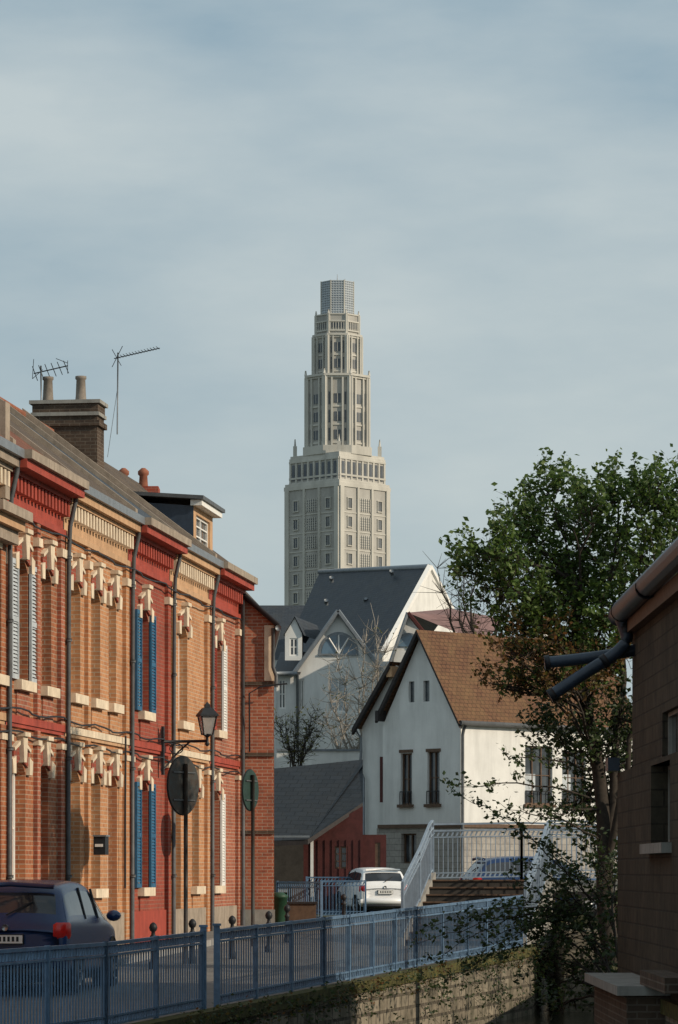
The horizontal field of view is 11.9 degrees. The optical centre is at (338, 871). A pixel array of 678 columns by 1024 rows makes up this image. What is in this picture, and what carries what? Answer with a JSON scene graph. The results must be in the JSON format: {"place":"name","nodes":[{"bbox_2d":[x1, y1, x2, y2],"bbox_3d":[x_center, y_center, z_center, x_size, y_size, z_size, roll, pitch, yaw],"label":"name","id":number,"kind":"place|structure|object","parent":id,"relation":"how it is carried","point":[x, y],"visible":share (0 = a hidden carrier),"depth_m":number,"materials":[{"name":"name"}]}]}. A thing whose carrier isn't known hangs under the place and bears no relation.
{"place":"outdoors","nodes":[
{"label":"outdoors","id":0,"kind":"place"},
{"bbox_2d":[2,925,281,990],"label":"pavement","id":1,"kind":"structure","parent":0,"point":[210,938],"depth_m":59.60,"materials":[{"name":"concrete"}]},
{"bbox_2d":[66,498,77,880],"bbox_3d":[-4.516,-2.327,55.297,0.216,8.254,0.105,0,0,0],"label":"downpipe","id":2,"kind":"object","parent":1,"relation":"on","point":[68,726],"visible":0.94,"depth_m":55.27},
{"bbox_2d":[2,917,509,1023],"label":"road","id":3,"kind":"structure","parent":0,"point":[210,976],"depth_m":51.68,"materials":[{"name":"asphalt"}]},
{"bbox_2d":[0,880,120,992],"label":"parked car","id":4,"kind":"object","parent":3,"relation":"on","point":[36,913],"visible":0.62,"depth_m":45.53,"materials":[{"name":"blue paint"}]},
{"bbox_2d":[166,756,198,963],"bbox_3d":[-2.641,-0.205,55.983,0.105,3.576,1.030,0,0,29],"label":"traffic sign","id":5,"kind":"object","parent":3,"relation":"on","point":[182,784],"visible":0.98,"depth_m":55.94,"materials":[{"name":"black metal"}]},
{"bbox_2d":[199,923,220,1008],"bbox_3d":[-1.667,1.232,42.250,0.133,1.119,0.752,0,0,14],"label":"gate post","id":6,"kind":"object","parent":3,"relation":"on","point":[216,962],"visible":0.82,"depth_m":42.51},
{"bbox_2d":[241,769,258,924],"bbox_3d":[-1.702,-0.276,63.987,0.106,3.478,0.830,0,0,21],"label":"traffic sign","id":7,"kind":"object","parent":3,"relation":"on","point":[250,790],"visible":0.94,"depth_m":63.95,"materials":[{"name":"green metal"}]},
{"bbox_2d":[459,856,596,915],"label":"parked car","id":8,"kind":"object","parent":3,"relation":"on","point":[504,864],"visible":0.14,"depth_m":77.43,"materials":[{"name":"blue paint"}]},
{"bbox_2d":[274,698,329,766],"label":"bare tree","id":9,"kind":"object","parent":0,"point":[301,756],"visible":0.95,"depth_m":108.97,"materials":[{"name":"brown plant"}]},
{"bbox_2d":[0,0,677,702],"label":"sky","id":10,"kind":"structure","parent":0,"point":[494,183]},
{"bbox_2d":[131,921,677,1023],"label":"quay wall","id":11,"kind":"structure","parent":0,"point":[407,1007],"depth_m":52.62,"materials":[{"name":"stone"}]},
{"bbox_2d":[0,930,204,1023],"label":"quay railing","id":12,"kind":"object","parent":11,"relation":"on","point":[49,952],"visible":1,"depth_m":37.98,"materials":[{"name":"metal"}]},
{"bbox_2d":[180,938,544,1023],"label":"weeds","id":13,"kind":"object","parent":11,"relation":"on","point":[380,989],"visible":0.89,"depth_m":50.82,"materials":[{"name":"green plant"}]},
{"bbox_2d":[220,895,522,1004],"bbox_3d":[0.970,1.145,52.800,0.056,1.413,21.084,0,0,14],"label":"quay railing","id":14,"kind":"object","parent":11,"relation":"on","point":[254,932],"visible":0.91,"depth_m":49.44,"materials":[{"name":"metal"}]},
{"bbox_2d":[584,970,677,1023],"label":"ledge","id":15,"kind":"object","parent":11,"relation":"attached to","point":[626,998],"visible":1,"depth_m":37.80,"materials":[{"name":"concrete"}]},
{"bbox_2d":[392,609,497,661],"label":"roof","id":16,"kind":"structure","parent":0,"point":[431,620],"depth_m":120.70,"materials":[{"name":"red tile"}]},
{"bbox_2d":[317,914,597,926],"bbox_3d":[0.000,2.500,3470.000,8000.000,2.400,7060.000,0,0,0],"label":"ground","id":17,"kind":"structure","parent":0,"point":[326,915],"depth_m":99.50,"materials":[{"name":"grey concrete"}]},
{"bbox_2d":[12,523,56,879],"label":"walls","id":18,"kind":"structure","parent":17,"relation":"on","point":[23,826],"depth_m":53.81,"materials":[{"name":"orange brick"}]},
{"bbox_2d":[12,558,36,682],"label":"shutters","id":19,"kind":"object","parent":18,"relation":"attached to","point":[33,625],"visible":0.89,"depth_m":51.90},
{"bbox_2d":[15,690,52,722],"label":"sill panel","id":20,"kind":"structure","parent":18,"relation":"attached to","point":[22,699],"depth_m":52.74,"materials":[{"name":"brick"}]},
{"bbox_2d":[12,528,58,777],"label":"lintels","id":21,"kind":"object","parent":18,"relation":"attached to","point":[23,550],"visible":0.97,"depth_m":52.77,"materials":[{"name":"beige stone"}]},
{"bbox_2d":[5,515,66,735],"bbox_3d":[-4.941,-4.040,53.181,0.090,3.480,4.296,0,0,8],"label":"string course","id":22,"kind":"object","parent":18,"relation":"attached to","point":[22,722],"visible":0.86,"depth_m":53.55,"materials":[{"name":"red paint"}]},
{"bbox_2d":[6,523,66,880],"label":"pilasters","id":23,"kind":"object","parent":18,"relation":"attached to","point":[61,556],"visible":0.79,"depth_m":53.40,"materials":[{"name":"brick"}]},
{"bbox_2d":[7,468,71,528],"bbox_3d":[-4.896,-6.050,53.175,0.180,0.540,4.296,0,0,8],"label":"frieze","id":24,"kind":"object","parent":18,"relation":"attached to","point":[37,510],"visible":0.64,"depth_m":53.38,"materials":[{"name":"red paint"}]},
{"bbox_2d":[10,474,69,516],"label":"dentils","id":25,"kind":"object","parent":24,"relation":"attached to","point":[35,494],"visible":0.92,"depth_m":53.16,"materials":[{"name":"red paint"}]},
{"bbox_2d":[13,449,88,498],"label":"cornice","id":26,"kind":"structure","parent":18,"relation":"attached to","point":[49,472],"depth_m":52.87,"materials":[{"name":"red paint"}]},
{"bbox_2d":[7,459,20,879],"bbox_3d":[-5.083,-2.327,51.038,0.216,8.254,0.105,0,0,0],"label":"downpipe","id":27,"kind":"object","parent":26,"relation":"attached to","point":[10,748],"visible":0.77,"depth_m":51.01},
{"bbox_2d":[71,544,121,913],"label":"walls","id":28,"kind":"structure","parent":17,"relation":"on","point":[106,685],"depth_m":58.61,"materials":[{"name":"orange brick"}]},
{"bbox_2d":[10,420,131,509],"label":"roof","id":29,"kind":"structure","parent":28,"relation":"on","point":[73,469],"depth_m":59.43,"materials":[{"name":"tile"}]},
{"bbox_2d":[10,413,137,512],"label":"party wall","id":30,"kind":"structure","parent":28,"relation":"attached to","point":[22,425],"depth_m":60.89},
{"bbox_2d":[71,703,117,911],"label":"sill panel","id":31,"kind":"structure","parent":28,"relation":"attached to","point":[76,714],"depth_m":58.03,"materials":[{"name":"orange brick"}]},
{"bbox_2d":[71,553,123,786],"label":"lintels","id":32,"kind":"object","parent":28,"relation":"attached to","point":[98,580],"visible":0.98,"depth_m":57.96,"materials":[{"name":"beige stone"}]},
{"bbox_2d":[64,531,130,747],"bbox_3d":[-4.290,-4.040,58.070,0.090,3.480,5.569,0,0,8],"label":"string course","id":33,"kind":"object","parent":28,"relation":"attached to","point":[96,737],"visible":0.86,"depth_m":58.07,"materials":[{"name":"beige stone"}]},
{"bbox_2d":[71,693,123,897],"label":"sills","id":34,"kind":"structure","parent":28,"relation":"attached to","point":[83,700],"depth_m":57.80,"materials":[{"name":"beige stone"}]},
{"bbox_2d":[65,537,131,943],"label":"pilasters","id":35,"kind":"object","parent":28,"relation":"attached to","point":[126,585],"visible":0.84,"depth_m":57.31,"materials":[{"name":"yellow brick"}]},
{"bbox_2d":[63,499,135,559],"bbox_3d":[-4.245,-6.050,58.064,0.180,0.540,5.569,0,0,8],"label":"frieze","id":36,"kind":"object","parent":28,"relation":"attached to","point":[97,539],"visible":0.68,"depth_m":58.08,"materials":[{"name":"beige paint"}]},
{"bbox_2d":[65,504,133,548],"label":"dentils","id":37,"kind":"object","parent":36,"relation":"attached to","point":[98,526],"visible":0.98,"depth_m":58.00,"materials":[{"name":"beige stone"}]},
{"bbox_2d":[78,486,144,531],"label":"cornice","id":38,"kind":"structure","parent":28,"relation":"attached to","point":[110,508],"depth_m":58.06,"materials":[{"name":"beige paint"}]},
{"bbox_2d":[134,571,164,911],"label":"walls","id":39,"kind":"structure","parent":17,"relation":"on","point":[157,901],"depth_m":63.73,"materials":[{"name":"red brick"}]},
{"bbox_2d":[0,398,175,530],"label":"party wall","id":40,"kind":"structure","parent":39,"relation":"attached to","point":[28,422],"depth_m":65.17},
{"bbox_2d":[136,584,153,790],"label":"lintels","id":41,"kind":"object","parent":39,"relation":"attached to","point":[145,602],"visible":1,"depth_m":62.38,"materials":[{"name":"beige stone"}]},
{"bbox_2d":[135,609,155,887],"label":"shutters","id":42,"kind":"object","parent":39,"relation":"attached to","point":[152,841],"visible":1,"depth_m":62.02,"materials":[{"name":"wood"}]},
{"bbox_2d":[134,910,166,942],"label":"plinth","id":43,"kind":"structure","parent":39,"relation":"attached to","point":[143,920],"depth_m":62.80,"materials":[{"name":"red paint"}]},
{"bbox_2d":[129,562,171,755],"bbox_3d":[-3.643,-4.040,62.928,0.090,3.480,4.233,0,0,8],"label":"string course","id":44,"kind":"object","parent":39,"relation":"attached to","point":[142,746],"visible":0.86,"depth_m":62.92,"materials":[{"name":"red paint"}]},
{"bbox_2d":[161,702,218,774],"bbox_3d":[-2.916,-2.620,63.898,1.134,1.440,0.460,0,0,0],"label":"street lamp","id":45,"kind":"object","parent":44,"relation":"attached to","point":[206,715],"visible":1,"depth_m":63.88,"materials":[{"name":"black metal"}]},
{"bbox_2d":[129,569,172,943],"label":"pilasters","id":46,"kind":"object","parent":39,"relation":"attached to","point":[168,601],"visible":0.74,"depth_m":64.67,"materials":[{"name":"red brick"}]},
{"bbox_2d":[128,533,176,579],"bbox_3d":[-3.598,-6.050,62.922,0.180,0.540,4.233,0,0,8],"label":"frieze","id":47,"kind":"object","parent":39,"relation":"attached to","point":[143,562],"visible":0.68,"depth_m":63.06,"materials":[{"name":"red paint"}]},
{"bbox_2d":[129,537,173,568],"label":"dentils","id":48,"kind":"object","parent":47,"relation":"attached to","point":[154,555],"visible":0.94,"depth_m":62.92,"materials":[{"name":"red paint"}]},
{"bbox_2d":[136,517,191,553],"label":"cornice","id":49,"kind":"structure","parent":39,"relation":"attached to","point":[163,535],"depth_m":62.59,"materials":[{"name":"red paint"}]},
{"bbox_2d":[130,526,141,938],"bbox_3d":[-3.780,-2.327,60.818,0.216,8.254,0.105,0,0,0],"label":"downpipe","id":50,"kind":"object","parent":49,"relation":"attached to","point":[132,702],"visible":0.94,"depth_m":60.78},
{"bbox_2d":[172,554,181,933],"bbox_3d":[-3.221,-2.327,65.013,0.216,8.254,0.105,0,0,0],"label":"downpipe","id":51,"kind":"object","parent":49,"relation":"attached to","point":[174,675],"visible":0.74,"depth_m":64.98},
{"bbox_2d":[176,591,203,908],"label":"walls","id":52,"kind":"structure","parent":17,"relation":"on","point":[191,677],"depth_m":67.67,"materials":[{"name":"orange brick"}]},
{"bbox_2d":[22,408,216,557],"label":"party wall","id":53,"kind":"structure","parent":52,"relation":"attached to","point":[44,427],"depth_m":69.72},
{"bbox_2d":[176,602,203,797],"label":"lintels","id":54,"kind":"object","parent":52,"relation":"attached to","point":[184,617],"visible":0.49,"depth_m":66.70,"materials":[{"name":"beige stone"}]},
{"bbox_2d":[176,907,205,933],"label":"plinth","id":55,"kind":"structure","parent":52,"relation":"attached to","point":[198,915],"depth_m":67.44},
{"bbox_2d":[171,587,211,933],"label":"pilasters","id":56,"kind":"object","parent":52,"relation":"attached to","point":[207,622],"visible":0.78,"depth_m":69.17,"materials":[{"name":"yellow brick"}]},
{"bbox_2d":[169,555,214,598],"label":"frieze","id":57,"kind":"object","parent":52,"relation":"attached to","point":[191,586],"visible":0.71,"depth_m":67.28,"materials":[{"name":"beige paint"}]},
{"bbox_2d":[170,559,213,589],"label":"dentils","id":58,"kind":"object","parent":57,"relation":"attached to","point":[195,576],"visible":0.93,"depth_m":67.30,"materials":[{"name":"beige stone"}]},
{"bbox_2d":[177,544,223,574],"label":"cornice","id":59,"kind":"structure","parent":52,"relation":"attached to","point":[201,558],"depth_m":67.37,"materials":[{"name":"beige paint"}]},
{"bbox_2d":[211,569,220,930],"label":"downpipe","id":60,"kind":"object","parent":59,"relation":"attached to","point":[213,781],"visible":0.95,"depth_m":69.48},
{"bbox_2d":[214,609,234,905],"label":"walls","id":61,"kind":"structure","parent":17,"relation":"on","point":[228,786],"depth_m":72.26,"materials":[{"name":"brick"}]},
{"bbox_2d":[121,482,228,561],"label":"roof","id":62,"kind":"structure","parent":61,"relation":"on","point":[221,558],"depth_m":72.46,"materials":[{"name":"brown stone"}]},
{"bbox_2d":[29,399,107,468],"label":"chimney","id":63,"kind":"object","parent":62,"relation":"on","point":[80,425],"visible":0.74,"depth_m":72.65,"materials":[{"name":"brick"}]},
{"bbox_2d":[133,491,224,550],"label":"dormer","id":64,"kind":"object","parent":62,"relation":"attached to","point":[182,511],"visible":0.6,"depth_m":70.54,"materials":[{"name":"beige paint"}]},
{"bbox_2d":[214,618,225,799],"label":"lintels","id":65,"kind":"object","parent":61,"relation":"attached to","point":[219,634],"visible":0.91,"depth_m":70.67,"materials":[{"name":"beige stone"}]},
{"bbox_2d":[215,645,226,885],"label":"shutters","id":66,"kind":"object","parent":61,"relation":"attached to","point":[223,836],"visible":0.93,"depth_m":71.27,"materials":[{"name":"white paint"}]},
{"bbox_2d":[210,605,241,930],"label":"pilasters","id":67,"kind":"object","parent":61,"relation":"attached to","point":[238,632],"visible":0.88,"depth_m":73.14,"materials":[{"name":"brick"}]},
{"bbox_2d":[220,562,257,590],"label":"cornice","id":68,"kind":"structure","parent":61,"relation":"attached to","point":[237,576],"depth_m":71.18,"materials":[{"name":"red paint"}]},
{"bbox_2d":[239,598,273,909],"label":"walls","id":69,"kind":"structure","parent":17,"relation":"on","point":[261,720],"depth_m":73.52,"materials":[{"name":"brick"}]},
{"bbox_2d":[241,600,277,924],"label":"downpipe","id":70,"kind":"object","parent":69,"relation":"attached to","point":[243,747],"visible":0.83,"depth_m":73.36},
{"bbox_2d":[260,605,304,767],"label":"slate roof house","id":71,"kind":"structure","parent":17,"relation":"on","point":[283,615],"depth_m":153.57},
{"bbox_2d":[287,902,317,923],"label":"flower planter","id":72,"kind":"object","parent":17,"relation":"on","point":[301,910],"visible":0.54,"depth_m":81.70,"materials":[{"name":"brown wood"}]},
{"bbox_2d":[277,749,359,767],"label":"garden wall","id":73,"kind":"structure","parent":17,"relation":"on","point":[330,755],"depth_m":112.00,"materials":[{"name":"stone"}]},
{"bbox_2d":[276,880,365,917],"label":"street railing","id":74,"kind":"object","parent":17,"relation":"on","point":[300,883],"visible":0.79,"depth_m":85.51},
{"bbox_2d":[274,760,385,912],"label":"timber shed","id":75,"kind":"structure","parent":17,"relation":"on","point":[318,820],"depth_m":101.45,"materials":[{"name":"wood"}]},
{"bbox_2d":[277,615,388,748],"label":"walls","id":76,"kind":"structure","parent":17,"relation":"on","point":[315,681],"depth_m":122.00,"materials":[{"name":"paint"}]},
{"bbox_2d":[319,632,357,655],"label":"lunette","id":77,"kind":"object","parent":76,"relation":"attached to","point":[332,643],"visible":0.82,"depth_m":121.97,"materials":[{"name":"glass"}]},
{"bbox_2d":[284,274,390,660],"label":"concrete tower","id":78,"kind":"structure","parent":17,"relation":"on","point":[337,490],"depth_m":595.82,"materials":[{"name":"beige concrete"}]},
{"bbox_2d":[292,323,382,602],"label":"windows","id":79,"kind":"structure","parent":78,"relation":"in","point":[335,324],"depth_m":595.77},
{"bbox_2d":[292,342,382,659],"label":"window frames","id":80,"kind":"structure","parent":78,"relation":"in","point":[297,556],"depth_m":597.22,"materials":[{"name":"concrete"}]},
{"bbox_2d":[312,606,406,748],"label":"bare tree","id":81,"kind":"object","parent":17,"relation":"on","point":[344,697],"visible":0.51,"depth_m":112.72,"materials":[{"name":"grey plant"}]},
{"bbox_2d":[336,867,403,913],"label":"parked car","id":82,"kind":"object","parent":17,"relation":"on","point":[383,888],"visible":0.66,"depth_m":98.13,"materials":[{"name":"white paint"}]},
{"bbox_2d":[373,572,456,660],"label":"walls","id":83,"kind":"structure","parent":17,"relation":"on","point":[426,601],"depth_m":135.84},
{"bbox_2d":[284,569,424,653],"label":"roof","id":84,"kind":"structure","parent":83,"relation":"on","point":[386,594],"depth_m":138.31,"materials":[{"name":"stone"}]},
{"bbox_2d":[380,564,454,655],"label":"verge","id":85,"kind":"structure","parent":84,"relation":"on","point":[417,589],"depth_m":134.09,"materials":[{"name":"white paint"}]},
{"bbox_2d":[418,553,521,635],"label":"bare tree","id":86,"kind":"object","parent":17,"relation":"on","point":[471,622],"visible":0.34,"depth_m":111.98,"materials":[{"name":"brown plant"}]},
{"bbox_2d":[362,641,631,834],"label":"walls","id":87,"kind":"structure","parent":17,"relation":"on","point":[419,725],"depth_m":106.42,"materials":[{"name":"paint"}]},
{"bbox_2d":[356,725,466,876],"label":"downpipe","id":88,"kind":"object","parent":87,"relation":"attached to","point":[462,768],"visible":0.7,"depth_m":104.88,"materials":[{"name":"metal"}]},
{"bbox_2d":[405,681,581,861],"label":"windows","id":89,"kind":"structure","parent":87,"relation":"attached to","point":[536,767],"depth_m":107.41,"materials":[{"name":"black glass"}]},
{"bbox_2d":[403,746,583,862],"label":"window frames","id":90,"kind":"structure","parent":87,"relation":"attached to","point":[436,777],"depth_m":106.95,"materials":[{"name":"brown wood"}]},
{"bbox_2d":[358,630,630,728],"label":"roof","id":91,"kind":"structure","parent":87,"relation":"on","point":[452,656],"depth_m":106.73,"materials":[{"name":"brown tile"}]},
{"bbox_2d":[352,630,461,734],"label":"bargeboards","id":92,"kind":"object","parent":91,"relation":"attached to","point":[380,714],"visible":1,"depth_m":107.10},
{"bbox_2d":[377,824,616,883],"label":"base","id":93,"kind":"object","parent":17,"relation":"on","point":[394,834],"visible":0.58,"depth_m":106.42,"materials":[{"name":"stone"}]},
{"bbox_2d":[399,872,617,1011],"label":"footbridge","id":94,"kind":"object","parent":17,"relation":"on","point":[435,892],"visible":0.25,"depth_m":66.24,"materials":[{"name":"brown wood"}]},
{"bbox_2d":[401,820,433,937],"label":"footbridge railing","id":95,"kind":"object","parent":94,"relation":"on","point":[412,890],"visible":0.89,"depth_m":65.70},
{"bbox_2d":[434,822,616,879],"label":"footbridge railing","id":96,"kind":"object","parent":94,"relation":"on","point":[520,853],"visible":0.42,"depth_m":69.34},
{"bbox_2d":[524,820,617,943],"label":"footbridge railing","id":97,"kind":"object","parent":94,"relation":"on","point":[538,860],"visible":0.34,"depth_m":66.02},
{"bbox_2d":[409,778,617,1019],"bbox_3d":[2.949,0.412,46.300,2.048,3.458,3.912,0,0,40],"label":"shrub","id":98,"kind":"object","parent":17,"relation":"on","point":[554,915],"visible":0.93,"depth_m":46.41,"materials":[{"name":"green plant"}]},
{"bbox_2d":[438,443,677,965],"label":"tree","id":99,"kind":"object","parent":17,"relation":"on","point":[573,593],"visible":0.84,"depth_m":51.68,"materials":[{"name":"green plant"}]},
{"bbox_2d":[618,599,677,1001],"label":"walls","id":100,"kind":"structure","parent":17,"relation":"on","point":[647,911],"depth_m":40.70,"materials":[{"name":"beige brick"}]},
{"bbox_2d":[543,620,634,702],"bbox_3d":[3.452,-2.965,43.800,1.405,1.410,0.393,0,0,0],"label":"downpipe","id":101,"kind":"object","parent":100,"relation":"attached to","point":[597,661],"visible":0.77,"depth_m":43.65,"materials":[{"name":"black metal"}]},
{"bbox_2d":[627,573,677,633],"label":"fascia","id":102,"kind":"structure","parent":100,"relation":"attached to","point":[660,601],"depth_m":39.98,"materials":[{"name":"brown wood"}]},
{"bbox_2d":[608,537,677,625],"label":"gutter","id":103,"kind":"object","parent":102,"relation":"attached to","point":[660,571],"visible":0.94,"depth_m":39.14,"materials":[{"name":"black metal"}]},
{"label":"walls","id":104,"kind":"object","parent":17,"relation":"on","visible":0},
{"bbox_2d":[0,544,7,879],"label":"pilasters","id":105,"kind":"object","parent":104,"relation":"attached to","point":[3,737],"visible":0.55,"depth_m":50.83,"materials":[{"name":"red brick"}]},
{"bbox_2d":[0,401,9,499],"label":"parapet","id":106,"kind":"structure","parent":104,"relation":"attached to","point":[5,432],"depth_m":50.65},
{"bbox_2d":[0,436,32,544],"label":"cornice","id":107,"kind":"structure","parent":104,"relation":"attached to","point":[14,518],"depth_m":50.22,"materials":[{"name":"stone"}]},
{"bbox_2d":[0,522,242,887],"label":"overhead cables","id":108,"kind":"object","parent":107,"relation":"attached to","point":[65,718],"visible":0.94,"depth_m":60.08,"materials":[{"name":"black metal"}]},
{"bbox_2d":[494,970,604,1023],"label":"canal water","id":109,"kind":"structure","parent":0,"point":[540,1015],"depth_m":61.23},
{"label":"roof","id":110,"kind":"object","parent":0,"visible":0},
{"bbox_2d":[275,617,319,674],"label":"dormer","id":111,"kind":"object","parent":110,"relation":"on","point":[302,630],"visible":0.95,"depth_m":122.30,"materials":[{"name":"paint"}]},
{"bbox_2d":[293,610,382,671],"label":"verge","id":112,"kind":"structure","parent":110,"relation":"attached to","point":[322,633],"depth_m":121.68,"materials":[{"name":"wood"}]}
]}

